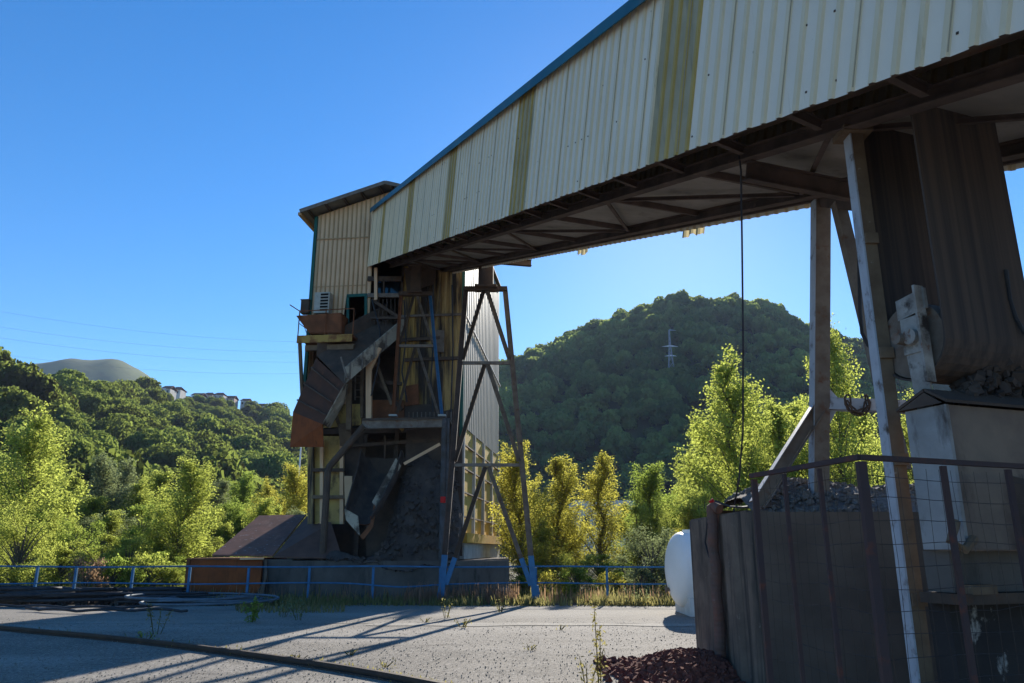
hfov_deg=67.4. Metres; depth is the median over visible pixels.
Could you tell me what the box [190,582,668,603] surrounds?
dry stalks
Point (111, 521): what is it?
poplar tree
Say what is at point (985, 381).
dirt clump
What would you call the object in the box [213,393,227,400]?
village house
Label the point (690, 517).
poplar tree
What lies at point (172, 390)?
village house
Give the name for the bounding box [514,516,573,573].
poplar tree
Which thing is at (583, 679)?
weed plant
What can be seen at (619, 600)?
grass
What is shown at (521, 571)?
broadleaf tree
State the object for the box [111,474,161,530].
poplar tree
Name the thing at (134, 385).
broadleaf tree
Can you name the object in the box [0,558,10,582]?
shrub
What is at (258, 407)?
broadleaf tree
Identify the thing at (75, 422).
broadleaf tree
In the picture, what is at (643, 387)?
hill wood
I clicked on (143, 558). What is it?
shrub
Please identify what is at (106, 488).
poplar tree
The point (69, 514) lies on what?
broadleaf tree
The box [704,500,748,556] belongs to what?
power cable
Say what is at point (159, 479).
poplar tree
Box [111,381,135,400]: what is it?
broadleaf tree
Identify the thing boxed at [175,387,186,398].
village house
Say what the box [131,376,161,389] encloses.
broadleaf tree
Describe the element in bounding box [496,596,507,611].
weed plant
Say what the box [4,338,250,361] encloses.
power line
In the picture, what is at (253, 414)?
broadleaf tree
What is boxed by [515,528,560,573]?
poplar tree
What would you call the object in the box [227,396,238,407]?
village house
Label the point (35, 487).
broadleaf tree
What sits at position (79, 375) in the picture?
broadleaf tree
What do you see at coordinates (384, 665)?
weed plant
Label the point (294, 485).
poplar tree
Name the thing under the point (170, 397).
broadleaf tree
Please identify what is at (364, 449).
processing tower
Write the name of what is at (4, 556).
broadleaf tree
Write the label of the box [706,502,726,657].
post
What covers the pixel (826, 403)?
steel trestle
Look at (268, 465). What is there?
broadleaf tree
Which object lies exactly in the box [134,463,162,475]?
broadleaf tree
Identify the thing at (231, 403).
broadleaf tree
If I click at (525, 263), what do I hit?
bracket beam
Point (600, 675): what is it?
weed plant
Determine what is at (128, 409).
broadleaf tree
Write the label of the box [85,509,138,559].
broadleaf tree
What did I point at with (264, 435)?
broadleaf tree
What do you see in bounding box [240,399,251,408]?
village house
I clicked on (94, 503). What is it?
poplar tree
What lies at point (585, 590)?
grass
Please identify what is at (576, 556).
poplar tree
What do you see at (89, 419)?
broadleaf tree
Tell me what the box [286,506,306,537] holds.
broadleaf tree
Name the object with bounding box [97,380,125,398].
broadleaf tree
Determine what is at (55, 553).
broadleaf tree
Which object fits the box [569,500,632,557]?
building
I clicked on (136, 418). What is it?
broadleaf tree
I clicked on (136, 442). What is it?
broadleaf tree
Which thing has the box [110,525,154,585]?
broadleaf tree
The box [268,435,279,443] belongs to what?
broadleaf tree
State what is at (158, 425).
broadleaf tree
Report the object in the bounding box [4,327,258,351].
power line
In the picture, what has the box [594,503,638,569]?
poplar tree
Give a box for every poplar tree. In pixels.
[0,401,92,559]
[0,449,19,517]
[0,500,37,580]
[4,511,62,582]
[31,457,81,518]
[38,470,98,572]
[56,516,115,568]
[62,451,134,526]
[62,494,115,580]
[89,509,127,550]
[99,457,140,518]
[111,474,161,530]
[124,518,172,580]
[127,504,175,582]
[130,468,179,522]
[136,455,225,578]
[156,516,216,577]
[185,477,232,527]
[194,512,234,557]
[222,470,257,521]
[223,511,250,543]
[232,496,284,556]
[233,495,277,518]
[244,476,282,517]
[264,461,306,541]
[487,440,557,587]
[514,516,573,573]
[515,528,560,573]
[524,498,560,545]
[530,453,594,578]
[549,525,590,581]
[556,450,632,571]
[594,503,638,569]
[622,461,683,580]
[655,473,695,532]
[661,443,721,530]
[669,343,808,515]
[669,416,731,529]
[669,501,706,535]
[725,399,777,493]
[727,435,775,509]
[744,394,808,486]
[776,313,885,486]
[780,395,832,477]
[831,397,913,485]
[879,388,913,481]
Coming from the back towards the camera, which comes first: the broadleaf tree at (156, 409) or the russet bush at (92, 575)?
the broadleaf tree at (156, 409)
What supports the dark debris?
on the ground at (526, 581)
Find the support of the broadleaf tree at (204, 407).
on the hillside
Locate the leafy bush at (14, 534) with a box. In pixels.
[0,500,69,585]
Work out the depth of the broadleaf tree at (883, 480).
41.23 m
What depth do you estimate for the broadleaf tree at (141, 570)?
28.13 m
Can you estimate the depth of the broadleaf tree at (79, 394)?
226.06 m
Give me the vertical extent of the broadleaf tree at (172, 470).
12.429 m
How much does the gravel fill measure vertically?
0.744 m
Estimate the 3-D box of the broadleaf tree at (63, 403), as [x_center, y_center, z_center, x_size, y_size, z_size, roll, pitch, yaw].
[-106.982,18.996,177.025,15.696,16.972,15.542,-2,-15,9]
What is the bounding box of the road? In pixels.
[0,605,694,622]
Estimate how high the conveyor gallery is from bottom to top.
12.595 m
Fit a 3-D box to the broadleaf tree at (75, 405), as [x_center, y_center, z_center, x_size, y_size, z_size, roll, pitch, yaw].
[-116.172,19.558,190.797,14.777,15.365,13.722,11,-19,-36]
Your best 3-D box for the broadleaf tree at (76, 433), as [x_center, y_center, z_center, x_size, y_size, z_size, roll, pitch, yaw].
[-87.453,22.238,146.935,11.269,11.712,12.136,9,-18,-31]
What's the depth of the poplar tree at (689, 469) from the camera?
43.45 m
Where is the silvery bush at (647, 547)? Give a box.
[608,524,675,594]
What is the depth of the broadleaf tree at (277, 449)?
274.52 m
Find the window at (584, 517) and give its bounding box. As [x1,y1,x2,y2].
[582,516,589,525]
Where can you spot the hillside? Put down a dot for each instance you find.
(642, 425)
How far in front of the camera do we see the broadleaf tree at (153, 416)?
235.22 m
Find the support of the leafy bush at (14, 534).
on the ground at (526, 581)
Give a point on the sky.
(160, 160)
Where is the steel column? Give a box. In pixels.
[832,124,934,682]
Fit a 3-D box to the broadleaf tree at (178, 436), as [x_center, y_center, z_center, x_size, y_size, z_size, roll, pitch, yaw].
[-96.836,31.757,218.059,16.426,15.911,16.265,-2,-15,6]
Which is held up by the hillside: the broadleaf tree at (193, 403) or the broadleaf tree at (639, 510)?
the broadleaf tree at (193, 403)
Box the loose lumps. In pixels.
[328,455,460,562]
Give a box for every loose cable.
[0,601,104,603]
[0,604,152,608]
[25,606,187,612]
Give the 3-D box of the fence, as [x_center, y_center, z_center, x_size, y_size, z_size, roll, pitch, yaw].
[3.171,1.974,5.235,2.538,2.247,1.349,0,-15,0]
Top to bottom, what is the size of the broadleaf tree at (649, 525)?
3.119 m
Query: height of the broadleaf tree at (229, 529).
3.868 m
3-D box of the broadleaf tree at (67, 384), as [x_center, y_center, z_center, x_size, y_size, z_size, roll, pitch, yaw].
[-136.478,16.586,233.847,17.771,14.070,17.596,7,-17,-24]
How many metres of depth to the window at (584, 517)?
117.89 m
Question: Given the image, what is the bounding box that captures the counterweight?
[896,389,1023,549]
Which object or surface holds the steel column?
on the yard at (444, 636)
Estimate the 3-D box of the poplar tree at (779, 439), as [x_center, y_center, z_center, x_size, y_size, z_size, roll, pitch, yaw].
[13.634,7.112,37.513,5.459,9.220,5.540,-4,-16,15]
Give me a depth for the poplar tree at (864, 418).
45.59 m
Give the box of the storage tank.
[665,529,694,616]
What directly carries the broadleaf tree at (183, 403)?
on the hillside
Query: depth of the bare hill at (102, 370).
1395.81 m
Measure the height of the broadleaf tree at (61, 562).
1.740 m
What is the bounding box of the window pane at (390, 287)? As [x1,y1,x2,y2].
[372,282,399,292]
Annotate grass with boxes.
[59,584,669,601]
[206,591,674,605]
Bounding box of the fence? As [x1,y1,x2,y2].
[749,454,1023,682]
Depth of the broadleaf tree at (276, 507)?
41.11 m
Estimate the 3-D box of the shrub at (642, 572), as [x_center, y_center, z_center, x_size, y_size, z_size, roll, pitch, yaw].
[4.501,8.337,26.694,1.429,1.197,1.545,1,-15,-4]
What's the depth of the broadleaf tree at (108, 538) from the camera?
31.60 m
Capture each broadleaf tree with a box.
[0,361,64,408]
[0,385,43,426]
[0,421,65,460]
[0,450,32,469]
[0,470,37,545]
[0,548,15,582]
[1,520,63,585]
[7,415,76,457]
[17,463,46,510]
[29,547,92,586]
[39,389,83,421]
[41,514,106,585]
[44,408,92,435]
[48,503,84,579]
[49,368,87,384]
[51,373,93,393]
[52,428,86,438]
[54,437,111,464]
[59,533,129,586]
[60,391,80,413]
[67,562,115,586]
[69,389,102,404]
[73,435,104,452]
[75,393,108,420]
[82,380,109,398]
[82,412,97,424]
[84,421,100,430]
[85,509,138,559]
[87,430,125,461]
[93,392,109,399]
[93,432,119,448]
[96,413,146,425]
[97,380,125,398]
[97,413,154,433]
[98,535,166,585]
[99,403,153,425]
[99,417,137,454]
[106,397,141,411]
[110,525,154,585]
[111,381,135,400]
[115,555,162,586]
[116,379,140,403]
[117,500,168,537]
[122,398,148,411]
[123,426,175,451]
[126,380,144,394]
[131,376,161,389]
[132,388,156,404]
[134,441,196,468]
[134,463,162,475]
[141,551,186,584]
[142,411,160,422]
[144,387,167,403]
[145,404,178,425]
[146,420,175,435]
[149,409,175,415]
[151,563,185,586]
[156,417,172,426]
[157,401,188,412]
[158,465,180,480]
[161,392,173,401]
[163,426,192,446]
[170,399,187,409]
[173,414,196,430]
[175,411,197,423]
[176,442,201,451]
[180,535,225,582]
[181,414,225,435]
[183,429,233,450]
[185,408,198,415]
[186,397,195,407]
[186,437,226,449]
[191,443,234,461]
[192,394,206,403]
[192,413,227,426]
[194,403,203,409]
[194,409,205,414]
[198,503,235,557]
[200,405,211,410]
[204,396,214,402]
[206,497,251,551]
[208,406,225,415]
[209,398,227,409]
[211,410,221,418]
[217,433,238,443]
[222,412,238,421]
[224,423,244,436]
[226,400,234,406]
[226,419,258,436]
[229,433,272,454]
[232,409,245,418]
[233,449,245,454]
[235,418,251,426]
[238,455,260,476]
[239,448,264,459]
[240,404,255,413]
[240,425,271,442]
[240,451,298,482]
[243,416,255,425]
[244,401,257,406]
[246,410,258,418]
[253,404,262,412]
[258,406,277,420]
[259,416,287,425]
[261,420,290,436]
[263,402,286,411]
[266,442,287,450]
[267,410,292,423]
[267,446,292,458]
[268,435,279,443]
[269,503,281,547]
[274,402,289,410]
[274,437,306,457]
[275,429,290,441]
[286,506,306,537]
[291,451,306,457]
[509,560,548,590]
[527,548,582,588]
[546,550,605,591]
[571,552,618,590]
[597,562,656,589]
[613,501,668,576]
[622,521,662,571]
[652,503,686,578]
[673,484,726,528]
[835,438,884,485]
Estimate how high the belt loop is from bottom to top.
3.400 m
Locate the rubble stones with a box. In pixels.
[593,647,745,682]
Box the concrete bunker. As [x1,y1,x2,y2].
[689,510,1016,682]
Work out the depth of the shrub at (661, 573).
27.17 m
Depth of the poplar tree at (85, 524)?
36.98 m
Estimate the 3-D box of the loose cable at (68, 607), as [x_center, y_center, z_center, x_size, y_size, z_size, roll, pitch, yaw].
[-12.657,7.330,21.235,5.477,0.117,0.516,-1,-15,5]
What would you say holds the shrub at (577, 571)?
on the ground at (526, 581)
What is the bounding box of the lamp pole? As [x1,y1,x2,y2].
[298,447,301,475]
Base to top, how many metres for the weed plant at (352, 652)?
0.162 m
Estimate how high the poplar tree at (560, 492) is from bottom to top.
6.114 m
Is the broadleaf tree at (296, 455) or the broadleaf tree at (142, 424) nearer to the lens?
the broadleaf tree at (142, 424)
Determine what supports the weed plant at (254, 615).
on the road
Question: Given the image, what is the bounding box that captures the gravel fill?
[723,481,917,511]
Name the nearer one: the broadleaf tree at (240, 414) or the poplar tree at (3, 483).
the poplar tree at (3, 483)
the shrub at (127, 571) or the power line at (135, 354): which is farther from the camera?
the power line at (135, 354)
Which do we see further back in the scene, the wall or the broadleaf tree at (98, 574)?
the broadleaf tree at (98, 574)
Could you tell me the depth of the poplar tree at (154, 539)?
37.45 m
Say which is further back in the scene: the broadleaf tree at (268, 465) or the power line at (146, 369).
the power line at (146, 369)
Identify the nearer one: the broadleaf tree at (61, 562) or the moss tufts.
the moss tufts
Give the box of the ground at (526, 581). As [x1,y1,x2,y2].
[46,555,659,601]
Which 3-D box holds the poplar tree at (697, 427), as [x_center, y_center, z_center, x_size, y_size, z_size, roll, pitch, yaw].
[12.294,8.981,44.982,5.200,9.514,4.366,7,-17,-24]
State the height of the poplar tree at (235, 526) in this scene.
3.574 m
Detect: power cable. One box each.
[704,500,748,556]
[857,257,868,347]
[1004,269,1023,333]
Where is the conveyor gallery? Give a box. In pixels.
[367,0,1023,273]
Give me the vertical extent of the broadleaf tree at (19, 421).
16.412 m
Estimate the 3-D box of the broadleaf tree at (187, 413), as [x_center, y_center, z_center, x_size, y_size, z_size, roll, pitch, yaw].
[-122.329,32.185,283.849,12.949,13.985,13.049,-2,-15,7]
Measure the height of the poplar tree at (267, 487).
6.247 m
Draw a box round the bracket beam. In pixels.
[488,256,531,266]
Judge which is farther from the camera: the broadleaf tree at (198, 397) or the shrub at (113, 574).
the broadleaf tree at (198, 397)
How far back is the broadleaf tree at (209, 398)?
484.55 m
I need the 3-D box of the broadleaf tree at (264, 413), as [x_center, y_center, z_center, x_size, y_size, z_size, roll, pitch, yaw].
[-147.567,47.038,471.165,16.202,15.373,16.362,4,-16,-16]
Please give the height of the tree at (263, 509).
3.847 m
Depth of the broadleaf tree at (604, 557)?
30.67 m
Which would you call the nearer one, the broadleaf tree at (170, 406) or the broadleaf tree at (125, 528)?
the broadleaf tree at (125, 528)
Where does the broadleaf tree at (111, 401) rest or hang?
on the hillside
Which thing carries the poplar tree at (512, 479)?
on the ground at (526, 581)
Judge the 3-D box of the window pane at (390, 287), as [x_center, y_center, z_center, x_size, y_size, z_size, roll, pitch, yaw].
[-5.024,-2.134,30.385,1.163,0.590,0.020,-2,-15,6]
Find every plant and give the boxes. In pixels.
[136,631,155,638]
[146,601,171,633]
[241,595,262,621]
[273,597,290,616]
[287,594,305,619]
[344,648,358,655]
[379,658,395,667]
[441,598,452,617]
[454,617,471,627]
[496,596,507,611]
[500,586,509,594]
[575,656,599,682]
[588,605,608,682]
[632,589,648,605]
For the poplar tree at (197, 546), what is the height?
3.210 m
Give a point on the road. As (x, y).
(475, 613)
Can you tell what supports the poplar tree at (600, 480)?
on the ground at (526, 581)
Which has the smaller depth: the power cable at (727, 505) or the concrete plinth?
the power cable at (727, 505)
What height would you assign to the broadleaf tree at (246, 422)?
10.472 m
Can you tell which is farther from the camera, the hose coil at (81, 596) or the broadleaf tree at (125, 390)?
the broadleaf tree at (125, 390)
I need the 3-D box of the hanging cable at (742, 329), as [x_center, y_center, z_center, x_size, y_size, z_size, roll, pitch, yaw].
[2.848,0.039,9.725,0.070,4.291,2.645,-2,-15,8]
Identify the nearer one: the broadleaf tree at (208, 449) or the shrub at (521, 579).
the shrub at (521, 579)
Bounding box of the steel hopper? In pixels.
[297,313,348,334]
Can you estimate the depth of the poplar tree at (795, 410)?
48.38 m
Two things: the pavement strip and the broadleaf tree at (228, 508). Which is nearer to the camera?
the pavement strip
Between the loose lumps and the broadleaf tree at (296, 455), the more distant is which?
the broadleaf tree at (296, 455)
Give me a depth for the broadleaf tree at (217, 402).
473.27 m
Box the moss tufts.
[39,627,474,682]
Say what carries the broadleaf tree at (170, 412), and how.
on the hillside
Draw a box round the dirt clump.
[949,357,1023,408]
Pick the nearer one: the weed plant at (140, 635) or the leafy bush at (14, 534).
the weed plant at (140, 635)
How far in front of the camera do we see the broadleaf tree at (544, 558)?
30.70 m
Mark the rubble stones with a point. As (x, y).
(681, 665)
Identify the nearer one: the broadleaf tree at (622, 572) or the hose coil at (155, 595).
the hose coil at (155, 595)
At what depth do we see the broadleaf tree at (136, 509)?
42.35 m
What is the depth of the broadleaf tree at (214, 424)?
265.81 m
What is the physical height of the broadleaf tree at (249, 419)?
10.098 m
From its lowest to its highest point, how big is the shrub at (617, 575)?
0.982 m
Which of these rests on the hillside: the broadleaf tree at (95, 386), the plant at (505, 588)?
the broadleaf tree at (95, 386)
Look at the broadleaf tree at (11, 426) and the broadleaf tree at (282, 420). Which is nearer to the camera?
the broadleaf tree at (11, 426)
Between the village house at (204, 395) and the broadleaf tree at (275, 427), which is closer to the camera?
the broadleaf tree at (275, 427)
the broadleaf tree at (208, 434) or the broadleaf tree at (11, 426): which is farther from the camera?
the broadleaf tree at (208, 434)
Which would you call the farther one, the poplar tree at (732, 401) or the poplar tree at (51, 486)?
the poplar tree at (51, 486)
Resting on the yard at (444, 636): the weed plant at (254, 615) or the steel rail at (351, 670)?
the steel rail at (351, 670)
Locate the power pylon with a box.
[662,329,677,367]
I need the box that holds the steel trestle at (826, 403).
[742,160,911,509]
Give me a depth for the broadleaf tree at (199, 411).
399.11 m
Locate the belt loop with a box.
[848,107,1023,408]
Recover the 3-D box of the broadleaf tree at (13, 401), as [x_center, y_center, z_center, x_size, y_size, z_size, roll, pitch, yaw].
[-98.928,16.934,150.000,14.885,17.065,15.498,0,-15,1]
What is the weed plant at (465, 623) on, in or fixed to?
on the yard at (444, 636)
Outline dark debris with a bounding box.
[12,600,226,605]
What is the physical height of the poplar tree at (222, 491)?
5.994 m
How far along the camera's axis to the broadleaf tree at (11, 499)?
58.84 m
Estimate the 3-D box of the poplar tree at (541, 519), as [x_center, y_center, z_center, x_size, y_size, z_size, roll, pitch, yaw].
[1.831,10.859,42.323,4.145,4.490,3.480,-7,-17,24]
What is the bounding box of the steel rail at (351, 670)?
[0,625,445,682]
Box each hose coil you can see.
[0,585,81,600]
[0,587,127,602]
[62,587,204,600]
[105,592,226,602]
[124,592,278,605]
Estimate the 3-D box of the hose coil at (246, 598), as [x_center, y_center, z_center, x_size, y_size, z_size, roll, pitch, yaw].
[-8.904,7.422,22.151,4.358,0.256,3.276,0,-15,0]
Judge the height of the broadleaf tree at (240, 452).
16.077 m
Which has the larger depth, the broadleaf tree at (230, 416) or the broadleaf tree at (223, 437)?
the broadleaf tree at (230, 416)
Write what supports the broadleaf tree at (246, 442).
on the hillside
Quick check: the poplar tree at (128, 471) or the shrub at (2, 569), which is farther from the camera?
the poplar tree at (128, 471)
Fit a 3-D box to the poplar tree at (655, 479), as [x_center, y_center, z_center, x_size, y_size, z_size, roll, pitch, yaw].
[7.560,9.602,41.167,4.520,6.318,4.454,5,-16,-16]
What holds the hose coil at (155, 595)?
on the dark debris
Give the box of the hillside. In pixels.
[244,313,950,554]
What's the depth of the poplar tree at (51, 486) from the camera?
49.05 m
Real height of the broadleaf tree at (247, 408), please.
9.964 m
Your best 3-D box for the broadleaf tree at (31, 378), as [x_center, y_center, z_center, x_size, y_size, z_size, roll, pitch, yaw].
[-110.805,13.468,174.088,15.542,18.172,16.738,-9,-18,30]
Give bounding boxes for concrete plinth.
[289,557,509,601]
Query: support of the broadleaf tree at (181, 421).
on the hillside
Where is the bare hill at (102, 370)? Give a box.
[26,358,149,382]
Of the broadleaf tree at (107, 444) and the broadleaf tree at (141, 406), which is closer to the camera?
the broadleaf tree at (107, 444)
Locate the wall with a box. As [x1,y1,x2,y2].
[919,519,1023,682]
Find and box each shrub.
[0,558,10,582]
[15,558,55,585]
[85,553,137,586]
[114,564,147,586]
[126,547,176,586]
[509,575,528,595]
[537,569,562,595]
[555,564,597,597]
[594,571,626,593]
[619,564,659,595]
[652,561,666,593]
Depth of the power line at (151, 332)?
388.09 m
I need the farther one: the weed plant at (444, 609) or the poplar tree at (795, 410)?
the poplar tree at (795, 410)
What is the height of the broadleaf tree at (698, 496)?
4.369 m
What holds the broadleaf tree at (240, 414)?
on the hillside
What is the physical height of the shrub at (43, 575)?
1.462 m
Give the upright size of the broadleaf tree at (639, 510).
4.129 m
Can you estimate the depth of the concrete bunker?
9.12 m
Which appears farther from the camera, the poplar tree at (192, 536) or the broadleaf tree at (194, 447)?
the broadleaf tree at (194, 447)
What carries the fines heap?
on the concrete plinth
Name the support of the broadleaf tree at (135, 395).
on the hillside
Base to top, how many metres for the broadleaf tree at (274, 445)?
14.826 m
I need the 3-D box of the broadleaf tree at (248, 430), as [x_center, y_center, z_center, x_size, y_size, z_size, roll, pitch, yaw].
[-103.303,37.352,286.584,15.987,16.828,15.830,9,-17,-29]
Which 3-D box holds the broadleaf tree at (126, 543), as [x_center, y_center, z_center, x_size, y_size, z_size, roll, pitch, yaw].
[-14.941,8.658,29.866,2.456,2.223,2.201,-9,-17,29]
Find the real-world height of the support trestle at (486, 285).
11.390 m
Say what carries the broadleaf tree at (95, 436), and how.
on the hillside
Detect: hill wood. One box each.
[0,346,306,515]
[498,289,932,520]
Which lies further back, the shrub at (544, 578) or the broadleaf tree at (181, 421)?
the broadleaf tree at (181, 421)
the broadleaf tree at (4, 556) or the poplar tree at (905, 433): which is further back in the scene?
the poplar tree at (905, 433)
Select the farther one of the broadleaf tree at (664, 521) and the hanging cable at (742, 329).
the broadleaf tree at (664, 521)
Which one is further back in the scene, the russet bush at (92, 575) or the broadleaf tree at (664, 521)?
the broadleaf tree at (664, 521)
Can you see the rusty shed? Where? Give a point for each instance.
(259, 540)
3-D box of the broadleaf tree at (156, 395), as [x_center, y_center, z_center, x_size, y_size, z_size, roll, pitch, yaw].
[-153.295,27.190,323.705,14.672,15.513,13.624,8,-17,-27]
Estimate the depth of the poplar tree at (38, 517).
33.62 m
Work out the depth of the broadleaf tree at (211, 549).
34.47 m
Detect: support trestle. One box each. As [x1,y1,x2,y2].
[389,263,445,416]
[433,266,539,602]
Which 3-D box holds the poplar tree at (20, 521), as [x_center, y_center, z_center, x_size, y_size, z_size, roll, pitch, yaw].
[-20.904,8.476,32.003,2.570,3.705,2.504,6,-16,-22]
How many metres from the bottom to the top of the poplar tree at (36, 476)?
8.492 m
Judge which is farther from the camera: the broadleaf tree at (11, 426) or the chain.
the broadleaf tree at (11, 426)
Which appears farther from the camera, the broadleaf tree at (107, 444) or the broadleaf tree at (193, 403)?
the broadleaf tree at (193, 403)
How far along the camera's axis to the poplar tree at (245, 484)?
54.47 m
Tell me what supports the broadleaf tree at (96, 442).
on the hillside
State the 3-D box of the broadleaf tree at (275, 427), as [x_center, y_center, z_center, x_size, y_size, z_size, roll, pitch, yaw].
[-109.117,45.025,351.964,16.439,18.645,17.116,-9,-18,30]
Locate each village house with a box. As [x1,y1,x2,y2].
[161,386,177,400]
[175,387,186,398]
[191,393,207,402]
[205,393,215,398]
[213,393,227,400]
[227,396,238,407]
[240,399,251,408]
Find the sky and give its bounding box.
[0,0,1023,415]
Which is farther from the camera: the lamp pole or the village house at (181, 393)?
the village house at (181, 393)
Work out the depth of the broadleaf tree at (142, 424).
200.72 m
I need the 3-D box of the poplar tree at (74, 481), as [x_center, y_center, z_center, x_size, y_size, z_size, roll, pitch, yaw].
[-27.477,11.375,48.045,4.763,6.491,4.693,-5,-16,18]
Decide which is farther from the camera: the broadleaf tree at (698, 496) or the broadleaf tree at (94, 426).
the broadleaf tree at (94, 426)
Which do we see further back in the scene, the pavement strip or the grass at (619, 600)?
the grass at (619, 600)
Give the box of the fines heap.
[326,454,462,571]
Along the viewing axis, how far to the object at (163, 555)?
28.60 m
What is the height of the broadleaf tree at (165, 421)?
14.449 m
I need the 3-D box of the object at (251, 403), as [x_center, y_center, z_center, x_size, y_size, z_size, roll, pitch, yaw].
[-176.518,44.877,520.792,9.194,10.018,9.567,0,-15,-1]
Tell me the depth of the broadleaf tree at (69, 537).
33.86 m
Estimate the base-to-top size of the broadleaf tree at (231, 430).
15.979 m
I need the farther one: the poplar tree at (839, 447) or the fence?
the poplar tree at (839, 447)
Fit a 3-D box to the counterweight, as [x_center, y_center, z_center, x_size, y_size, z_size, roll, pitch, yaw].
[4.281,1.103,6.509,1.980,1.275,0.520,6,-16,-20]
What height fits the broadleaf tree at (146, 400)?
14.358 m
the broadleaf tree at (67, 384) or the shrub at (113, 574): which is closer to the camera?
the shrub at (113, 574)
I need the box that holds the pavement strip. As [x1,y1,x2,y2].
[367,622,694,625]
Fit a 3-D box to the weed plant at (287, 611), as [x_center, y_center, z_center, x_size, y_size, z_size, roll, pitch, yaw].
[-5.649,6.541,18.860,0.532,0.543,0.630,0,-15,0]
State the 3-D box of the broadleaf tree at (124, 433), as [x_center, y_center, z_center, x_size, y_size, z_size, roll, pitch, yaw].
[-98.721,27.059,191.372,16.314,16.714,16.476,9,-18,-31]
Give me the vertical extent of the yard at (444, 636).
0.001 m
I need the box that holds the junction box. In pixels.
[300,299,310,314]
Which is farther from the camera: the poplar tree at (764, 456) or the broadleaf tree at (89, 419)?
the broadleaf tree at (89, 419)
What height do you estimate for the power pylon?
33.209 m
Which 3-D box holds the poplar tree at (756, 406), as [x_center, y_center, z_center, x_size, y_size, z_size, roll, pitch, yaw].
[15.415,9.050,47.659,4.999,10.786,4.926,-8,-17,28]
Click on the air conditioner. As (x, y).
(323, 300)
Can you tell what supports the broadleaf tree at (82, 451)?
on the hillside
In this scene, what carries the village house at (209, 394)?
on the hillside
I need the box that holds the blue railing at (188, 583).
[0,565,666,598]
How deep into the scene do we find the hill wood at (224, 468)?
137.71 m
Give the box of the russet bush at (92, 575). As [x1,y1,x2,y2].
[65,551,111,586]
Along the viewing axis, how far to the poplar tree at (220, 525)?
40.75 m
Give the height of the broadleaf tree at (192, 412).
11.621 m
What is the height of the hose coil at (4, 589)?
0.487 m
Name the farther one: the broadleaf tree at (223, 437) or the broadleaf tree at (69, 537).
the broadleaf tree at (223, 437)
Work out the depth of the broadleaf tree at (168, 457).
172.20 m
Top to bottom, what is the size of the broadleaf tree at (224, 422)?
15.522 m
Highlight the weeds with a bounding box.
[235,596,344,612]
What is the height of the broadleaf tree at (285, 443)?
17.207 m
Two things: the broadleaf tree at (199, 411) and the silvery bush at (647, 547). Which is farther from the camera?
the broadleaf tree at (199, 411)
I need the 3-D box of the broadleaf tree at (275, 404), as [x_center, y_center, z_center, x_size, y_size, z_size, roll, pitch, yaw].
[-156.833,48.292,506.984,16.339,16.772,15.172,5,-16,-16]
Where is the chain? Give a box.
[844,394,870,416]
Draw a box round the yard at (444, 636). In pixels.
[0,623,696,682]
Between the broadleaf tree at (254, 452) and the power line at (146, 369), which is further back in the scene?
the power line at (146, 369)
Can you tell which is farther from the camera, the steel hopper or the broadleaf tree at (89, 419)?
the broadleaf tree at (89, 419)
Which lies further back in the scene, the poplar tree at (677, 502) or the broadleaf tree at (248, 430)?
the broadleaf tree at (248, 430)
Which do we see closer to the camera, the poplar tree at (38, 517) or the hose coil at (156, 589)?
the hose coil at (156, 589)
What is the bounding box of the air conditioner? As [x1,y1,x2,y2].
[313,292,332,313]
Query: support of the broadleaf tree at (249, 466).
on the hillside
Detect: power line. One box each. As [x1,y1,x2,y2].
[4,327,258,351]
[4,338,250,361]
[6,312,288,341]
[16,356,298,373]
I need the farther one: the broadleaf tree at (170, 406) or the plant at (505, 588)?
the broadleaf tree at (170, 406)
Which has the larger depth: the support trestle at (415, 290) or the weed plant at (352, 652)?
the support trestle at (415, 290)
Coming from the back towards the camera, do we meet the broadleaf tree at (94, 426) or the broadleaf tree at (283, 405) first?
the broadleaf tree at (283, 405)
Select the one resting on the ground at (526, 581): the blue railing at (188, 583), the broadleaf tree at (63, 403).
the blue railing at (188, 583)
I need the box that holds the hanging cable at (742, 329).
[733,140,743,511]
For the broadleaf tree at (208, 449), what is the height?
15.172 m
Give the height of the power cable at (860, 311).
2.022 m
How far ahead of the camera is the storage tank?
19.54 m
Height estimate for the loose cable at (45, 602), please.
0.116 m
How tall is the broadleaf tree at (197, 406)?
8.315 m
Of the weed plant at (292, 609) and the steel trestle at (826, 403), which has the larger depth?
the weed plant at (292, 609)
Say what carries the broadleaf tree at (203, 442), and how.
on the hillside
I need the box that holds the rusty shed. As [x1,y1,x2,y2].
[184,514,339,597]
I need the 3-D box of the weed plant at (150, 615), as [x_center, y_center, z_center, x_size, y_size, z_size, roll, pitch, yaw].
[-6.984,5.453,15.106,0.476,0.654,0.382,0,-15,0]
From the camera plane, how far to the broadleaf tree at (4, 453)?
103.41 m
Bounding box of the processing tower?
[290,180,502,565]
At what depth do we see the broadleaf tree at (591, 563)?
29.62 m

